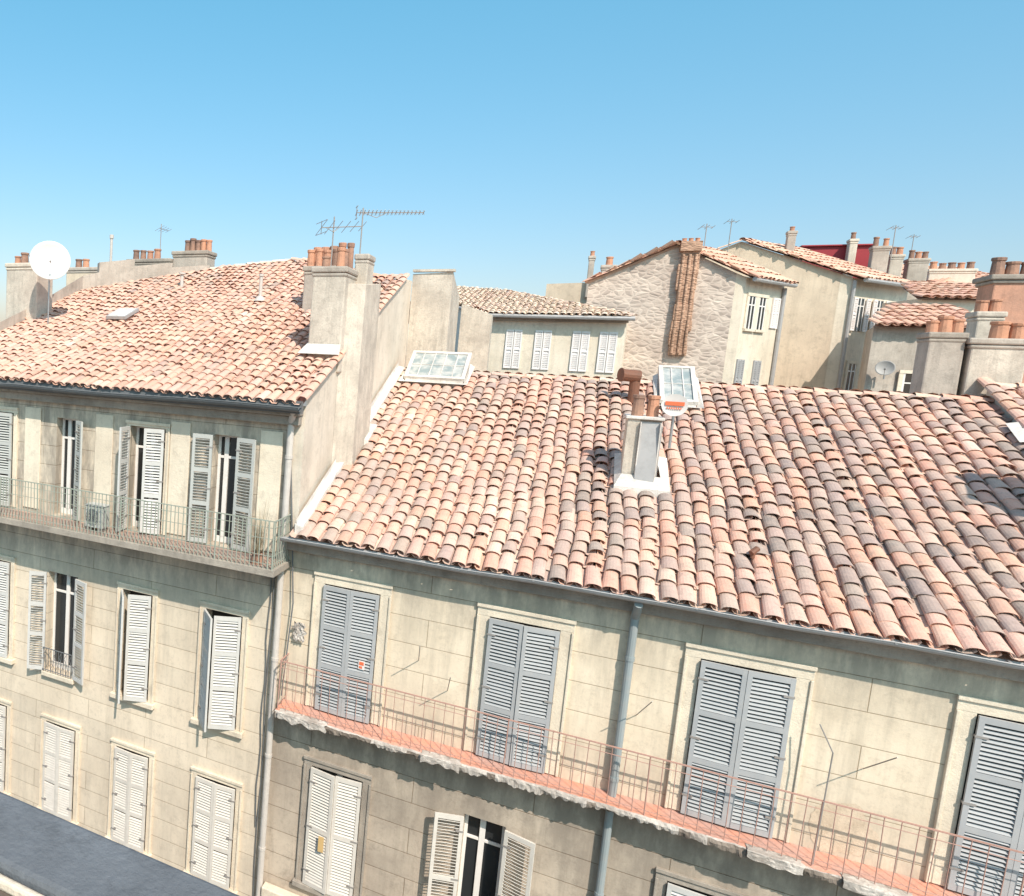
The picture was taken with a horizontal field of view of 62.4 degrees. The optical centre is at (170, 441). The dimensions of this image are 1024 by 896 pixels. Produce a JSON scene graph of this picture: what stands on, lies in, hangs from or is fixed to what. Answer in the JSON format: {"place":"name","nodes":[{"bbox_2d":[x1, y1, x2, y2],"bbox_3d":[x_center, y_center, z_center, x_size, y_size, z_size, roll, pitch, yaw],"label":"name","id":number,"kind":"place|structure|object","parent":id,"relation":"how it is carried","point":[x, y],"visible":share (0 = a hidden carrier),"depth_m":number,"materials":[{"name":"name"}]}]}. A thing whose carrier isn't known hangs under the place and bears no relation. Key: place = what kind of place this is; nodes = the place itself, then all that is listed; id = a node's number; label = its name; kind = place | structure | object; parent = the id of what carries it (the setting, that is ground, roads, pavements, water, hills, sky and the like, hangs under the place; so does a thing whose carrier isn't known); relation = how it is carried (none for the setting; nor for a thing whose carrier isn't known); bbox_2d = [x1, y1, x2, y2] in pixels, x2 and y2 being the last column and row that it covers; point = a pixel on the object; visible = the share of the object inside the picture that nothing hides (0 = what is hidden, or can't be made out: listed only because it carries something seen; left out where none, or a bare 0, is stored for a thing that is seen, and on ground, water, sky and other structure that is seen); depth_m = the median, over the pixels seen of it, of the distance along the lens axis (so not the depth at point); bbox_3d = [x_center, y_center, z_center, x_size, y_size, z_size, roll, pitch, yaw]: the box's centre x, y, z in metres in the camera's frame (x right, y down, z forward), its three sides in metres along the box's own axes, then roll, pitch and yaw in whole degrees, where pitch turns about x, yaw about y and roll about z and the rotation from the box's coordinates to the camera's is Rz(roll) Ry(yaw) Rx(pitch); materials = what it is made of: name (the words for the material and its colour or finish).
{"place":"outdoors","nodes":[
{"label":"outdoors","id":0,"kind":"place"},
{"bbox_2d":[0,0,1023,361],"label":"sky","id":1,"kind":"structure","parent":0,"point":[531,138],"materials":[{"name":"blue"}]},
{"label":"ground","id":2,"kind":"structure","parent":0,"visible":0},
{"bbox_2d":[0,792,238,895],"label":"parapet","id":3,"kind":"structure","parent":2,"relation":"on","point":[43,853],"depth_m":2.40,"materials":[{"name":"grey concrete"}]},
{"bbox_2d":[0,234,411,895],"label":"terraced house","id":4,"kind":"structure","parent":2,"relation":"on","point":[156,400],"depth_m":15.22,"materials":[{"name":"stone"}]},
{"bbox_2d":[0,698,11,795],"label":"window","id":5,"kind":"structure","parent":4,"relation":"in","point":[5,705],"depth_m":17.28,"materials":[{"name":"wood"}]},
{"bbox_2d":[0,554,15,664],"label":"window","id":6,"kind":"structure","parent":4,"relation":"in","point":[7,563],"depth_m":16.90,"materials":[{"name":"wood"}]},
{"bbox_2d":[0,406,18,506],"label":"window","id":7,"kind":"structure","parent":4,"relation":"in","point":[9,416],"depth_m":16.50,"materials":[{"name":"wood"}]},
{"bbox_2d":[29,241,70,323],"bbox_3d":[-3.143,-4.149,19.107,0.849,2.133,0.731,7,8,29],"label":"satellite dish","id":8,"kind":"object","parent":4,"relation":"on","point":[49,260],"visible":1,"depth_m":19.14,"materials":[{"name":"white paint"}]},
{"bbox_2d":[27,570,86,684],"bbox_3d":[-2.400,4.107,16.234,1.550,2.390,0.497,7,8,29],"label":"window","id":9,"kind":"structure","parent":4,"relation":"in","point":[65,612],"depth_m":16.37,"materials":[{"name":"wood"}]},
{"bbox_2d":[36,713,80,825],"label":"window","id":10,"kind":"structure","parent":4,"relation":"in","point":[61,768],"depth_m":16.47,"materials":[{"name":"wood"}]},
{"bbox_2d":[60,418,82,519],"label":"window","id":11,"kind":"structure","parent":4,"relation":"in","point":[70,453],"depth_m":15.99,"materials":[{"name":"wood"}]},
{"bbox_2d":[85,502,108,532],"bbox_3d":[-1.485,1.548,14.932,0.450,0.540,0.280,7,8,29],"label":"air conditioner","id":12,"kind":"object","parent":4,"relation":"on","point":[100,513],"visible":0.65,"depth_m":14.82,"materials":[{"name":"grey paint"}]},
{"bbox_2d":[105,737,154,856],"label":"window","id":13,"kind":"structure","parent":4,"relation":"in","point":[130,827],"depth_m":15.56,"materials":[{"name":"wood"}]},
{"bbox_2d":[110,581,158,709],"bbox_3d":[-0.761,4.239,15.200,1.060,2.530,0.749,7,8,29],"label":"window","id":14,"kind":"structure","parent":4,"relation":"in","point":[142,607],"depth_m":15.11,"materials":[{"name":"wood"}]},
{"bbox_2d":[115,420,170,534],"bbox_3d":[-0.511,0.712,14.902,1.029,2.240,0.682,3,7,3],"label":"window","id":15,"kind":"structure","parent":4,"relation":"in","point":[152,456],"depth_m":14.69,"materials":[{"name":"wood"}]},
{"bbox_2d":[155,224,169,252],"bbox_3d":[-0.235,-6.429,23.783,0.375,1.150,0.542,7,8,29],"label":"television antenna","id":16,"kind":"object","parent":4,"relation":"on","point":[160,234],"visible":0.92,"depth_m":23.64,"materials":[{"name":"metal"}]},
{"bbox_2d":[183,766,242,894],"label":"window","id":17,"kind":"structure","parent":4,"relation":"in","point":[218,799],"depth_m":14.61,"materials":[{"name":"wood"}]},
{"bbox_2d":[190,600,249,738],"bbox_3d":[0.952,4.436,14.247,1.120,2.530,0.760,7,8,29],"label":"window","id":18,"kind":"structure","parent":4,"relation":"in","point":[222,647],"depth_m":14.15,"materials":[{"name":"wood"}]},
{"bbox_2d":[187,433,255,551],"bbox_3d":[1.047,0.945,14.050,1.310,2.130,0.420,7,8,29],"label":"window","id":19,"kind":"structure","parent":4,"relation":"in","point":[229,451],"depth_m":14.11,"materials":[{"name":"wood"}]},
{"bbox_2d":[249,497,272,564],"bbox_3d":[1.573,1.542,13.066,0.570,1.289,0.609,0,7,-24],"label":"potted plant","id":20,"kind":"object","parent":4,"relation":"on","point":[257,547],"visible":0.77,"depth_m":13.04,"materials":[{"name":"plant"}]},
{"bbox_2d":[315,217,366,265],"bbox_3d":[3.617,-4.107,15.552,0.935,1.250,0.600,1,7,-12],"label":"television antenna","id":21,"kind":"object","parent":4,"relation":"attached to","point":[333,227],"visible":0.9,"depth_m":15.49,"materials":[{"name":"metal"}]},
{"bbox_2d":[355,205,424,253],"bbox_3d":[4.520,-4.120,15.231,1.387,1.440,0.240,3,7,2],"label":"television antenna","id":22,"kind":"object","parent":4,"relation":"attached to","point":[363,212],"visible":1,"depth_m":15.16,"materials":[{"name":"metal"}]},
{"bbox_2d":[405,269,458,366],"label":"wall","id":23,"kind":"structure","parent":2,"relation":"on","point":[434,308],"depth_m":19.55,"materials":[{"name":"beige paint"}]},
{"bbox_2d":[457,304,492,371],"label":"boundary wall","id":24,"kind":"structure","parent":2,"relation":"on","point":[475,330],"depth_m":21.04,"materials":[{"name":"beige paint"}]},
{"bbox_2d":[455,286,637,378],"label":"back building","id":25,"kind":"structure","parent":2,"relation":"on","point":[537,334],"depth_m":24.78,"materials":[{"name":"paint"}]},
{"bbox_2d":[503,329,522,368],"label":"window shutters","id":26,"kind":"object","parent":25,"relation":"in","point":[508,355],"depth_m":25.26,"materials":[{"name":"paint"}]},
{"bbox_2d":[532,330,551,369],"label":"window shutters","id":27,"kind":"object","parent":25,"relation":"in","point":[539,338],"depth_m":24.82,"materials":[{"name":"paint"}]},
{"bbox_2d":[569,331,590,371],"label":"window shutters","id":28,"kind":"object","parent":25,"relation":"in","point":[585,338],"depth_m":24.28,"materials":[{"name":"paint"}]},
{"bbox_2d":[596,332,617,372],"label":"window","id":29,"kind":"structure","parent":25,"relation":"in","point":[603,341],"depth_m":23.90,"materials":[{"name":"paint"}]},
{"bbox_2d":[545,251,595,306],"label":"back building","id":30,"kind":"structure","parent":2,"relation":"on","point":[576,292],"depth_m":29.03,"materials":[{"name":"paint"}]},
{"bbox_2d":[261,350,1023,895],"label":"terraced house","id":31,"kind":"structure","parent":2,"relation":"on","point":[563,580],"depth_m":11.59,"materials":[{"name":"stone"}]},
{"bbox_2d":[292,621,306,642],"bbox_3d":[2.362,3.492,13.375,0.284,0.396,0.046,7,8,29],"label":"carved stone ornament","id":32,"kind":"object","parent":31,"relation":"attached to","point":[299,633],"visible":1,"depth_m":13.39,"materials":[{"name":"stone"}]},
{"bbox_2d":[277,708,328,732],"bbox_3d":[2.374,5.009,13.110,0.920,0.171,0.188,7,8,29],"label":"crumbling balcony edge","id":33,"kind":"object","parent":31,"relation":"on","point":[294,718],"visible":1,"depth_m":13.07,"materials":[{"name":"stone"}]},
{"bbox_2d":[292,755,371,895],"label":"window","id":34,"kind":"structure","parent":31,"relation":"in","point":[335,799],"depth_m":13.37,"materials":[{"name":"wood"}]},
{"bbox_2d":[305,571,392,725],"bbox_3d":[3.202,3.657,13.118,1.390,2.540,0.396,7,8,29],"label":"window","id":35,"kind":"structure","parent":31,"relation":"in","point":[357,623],"depth_m":12.98,"materials":[{"name":"wood"}]},
{"bbox_2d":[420,750,460,773],"bbox_3d":[4.425,5.232,11.974,0.630,0.161,0.190,7,8,29],"label":"crumbling balcony edge","id":36,"kind":"object","parent":31,"relation":"on","point":[444,761],"visible":1,"depth_m":11.93,"materials":[{"name":"stone"}]},
{"bbox_2d":[427,812,535,895],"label":"window","id":37,"kind":"structure","parent":31,"relation":"in","point":[485,845],"depth_m":12.36,"materials":[{"name":"wood"}]},
{"bbox_2d":[463,602,576,776],"bbox_3d":[5.590,3.932,11.782,1.410,2.540,0.423,7,8,29],"label":"window","id":38,"kind":"structure","parent":31,"relation":"in","point":[516,653],"depth_m":11.65,"materials":[{"name":"wood"}]},
{"bbox_2d":[661,394,687,447],"bbox_3d":[8.670,-0.341,12.658,0.380,0.951,0.215,7,8,29],"label":"satellite dish","id":39,"kind":"object","parent":31,"relation":"on","point":[673,405],"visible":1,"depth_m":12.58,"materials":[{"name":"white paint"}]},
{"bbox_2d":[652,867,747,895],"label":"window","id":40,"kind":"structure","parent":31,"relation":"in","point":[666,882],"depth_m":10.80,"materials":[{"name":"stone"}]},
{"bbox_2d":[664,642,817,842],"bbox_3d":[8.044,4.212,10.433,1.460,2.540,0.407,7,8,29],"label":"window","id":41,"kind":"structure","parent":31,"relation":"in","point":[731,707],"depth_m":10.30,"materials":[{"name":"wood"}]},
{"bbox_2d":[746,844,805,874],"bbox_3d":[8.170,5.661,9.903,0.632,0.154,0.189,7,8,29],"label":"crumbling balcony edge","id":42,"kind":"object","parent":31,"relation":"on","point":[775,860],"visible":1,"depth_m":9.86,"materials":[{"name":"stone"}]},
{"bbox_2d":[812,724,833,863],"bbox_3d":[8.556,4.676,9.693,0.021,1.884,0.198,0,7,-20],"label":"clothes line pole","id":43,"kind":"object","parent":31,"relation":"attached to","point":[825,789],"visible":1,"depth_m":9.61,"materials":[{"name":"metal"}]},
{"bbox_2d":[840,872,912,895],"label":"crumbling balcony edge","id":44,"kind":"object","parent":31,"relation":"on","point":[855,884],"visible":1,"depth_m":9.41,"materials":[{"name":"concrete"}]},
{"bbox_2d":[862,757,897,768],"bbox_3d":[9.082,4.125,9.384,0.014,0.510,0.656,5,7,20],"label":"clothes line pole","id":45,"kind":"object","parent":31,"relation":"attached to","point":[880,762],"visible":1,"depth_m":9.36,"materials":[{"name":"metal"}]},
{"bbox_2d":[924,694,1023,895],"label":"window","id":46,"kind":"structure","parent":31,"relation":"in","point":[981,795],"depth_m":9.15,"materials":[{"name":"wood"}]},
{"bbox_2d":[582,238,798,385],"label":"back building","id":47,"kind":"structure","parent":2,"relation":"on","point":[685,301],"depth_m":24.40,"materials":[{"name":"stone"}]},
{"bbox_2d":[699,224,715,256],"bbox_3d":[17.973,-6.716,24.613,0.418,1.100,0.304,3,7,-1],"label":"television antenna","id":48,"kind":"object","parent":47,"relation":"on","point":[705,233],"visible":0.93,"depth_m":24.51,"materials":[{"name":"metal"}]},
{"bbox_2d":[724,220,737,252],"bbox_3d":[21.207,-7.687,27.768,0.418,1.400,0.304,3,7,-1],"label":"television antenna","id":49,"kind":"object","parent":47,"relation":"on","point":[731,221],"visible":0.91,"depth_m":27.69,"materials":[{"name":"metal"}]},
{"bbox_2d":[734,359,744,384],"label":"window","id":50,"kind":"structure","parent":47,"relation":"in","point":[740,363],"depth_m":24.03,"materials":[{"name":"grey paint"}]},
{"bbox_2d":[742,292,758,331],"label":"window","id":51,"kind":"structure","parent":47,"relation":"in","point":[752,298],"depth_m":23.90,"materials":[{"name":"beige paint"}]},
{"bbox_2d":[750,360,761,384],"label":"window","id":52,"kind":"structure","parent":47,"relation":"in","point":[756,368],"depth_m":24.46,"materials":[{"name":"grey paint"}]},
{"bbox_2d":[754,294,769,332],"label":"window","id":53,"kind":"structure","parent":47,"relation":"in","point":[763,300],"depth_m":24.20,"materials":[{"name":"beige paint"}]},
{"bbox_2d":[769,298,780,328],"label":"window shutter","id":54,"kind":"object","parent":47,"relation":"in","point":[776,303],"depth_m":24.51,"materials":[{"name":"paint"}]},
{"bbox_2d":[705,226,930,389],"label":"back building","id":55,"kind":"structure","parent":2,"relation":"on","point":[838,296],"depth_m":27.60,"materials":[{"name":"beige paint"}]},
{"bbox_2d":[842,361,858,389],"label":"window","id":56,"kind":"structure","parent":55,"relation":"in","point":[851,367],"depth_m":27.48,"materials":[{"name":"paint"}]},
{"bbox_2d":[850,297,871,331],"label":"window","id":57,"kind":"structure","parent":55,"relation":"in","point":[859,303],"depth_m":27.21,"materials":[{"name":"paint"}]},
{"bbox_2d":[869,300,888,328],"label":"window","id":58,"kind":"structure","parent":55,"relation":"in","point":[877,304],"depth_m":27.45,"materials":[{"name":"paint"}]},
{"bbox_2d":[887,225,903,260],"bbox_3d":[27.097,-7.412,27.468,0.418,1.300,0.304,3,7,-1],"label":"television antenna","id":59,"kind":"object","parent":55,"relation":"on","point":[893,239],"visible":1,"depth_m":27.38,"materials":[{"name":"metal"}]},
{"bbox_2d":[857,303,969,393],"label":"back building","id":60,"kind":"structure","parent":2,"relation":"on","point":[893,331],"depth_m":21.80,"materials":[{"name":"grey paint"}]},
{"bbox_2d":[875,360,895,378],"bbox_3d":[20.998,-2.095,21.536,0.332,0.549,0.332,3,7,1],"label":"satellite dish","id":61,"kind":"object","parent":60,"relation":"attached to","point":[885,367],"visible":1,"depth_m":21.55,"materials":[{"name":"grey paint"}]},
{"bbox_2d":[896,370,912,393],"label":"window","id":62,"kind":"structure","parent":60,"relation":"in","point":[905,376],"depth_m":21.64,"materials":[{"name":"grey paint"}]},
{"bbox_2d":[880,281,977,315],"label":"back building","id":63,"kind":"structure","parent":2,"relation":"on","point":[960,294],"depth_m":24.04,"materials":[{"name":"tile"}]},
{"bbox_2d":[901,261,988,282],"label":"back building","id":64,"kind":"structure","parent":2,"relation":"on","point":[950,272],"depth_m":30.41,"materials":[{"name":"paint"}]},
{"bbox_2d":[905,234,920,249],"bbox_3d":[32.586,-8.162,32.252,0.418,1.800,0.304,3,7,-1],"label":"television antenna","id":65,"kind":"object","parent":64,"relation":"on","point":[913,239],"visible":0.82,"depth_m":32.12,"materials":[{"name":"metal"}]},
{"bbox_2d":[909,257,1023,441],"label":"terraced house","id":66,"kind":"structure","parent":2,"relation":"on","point":[983,355],"depth_m":14.48,"materials":[{"name":"paint"}]}
]}

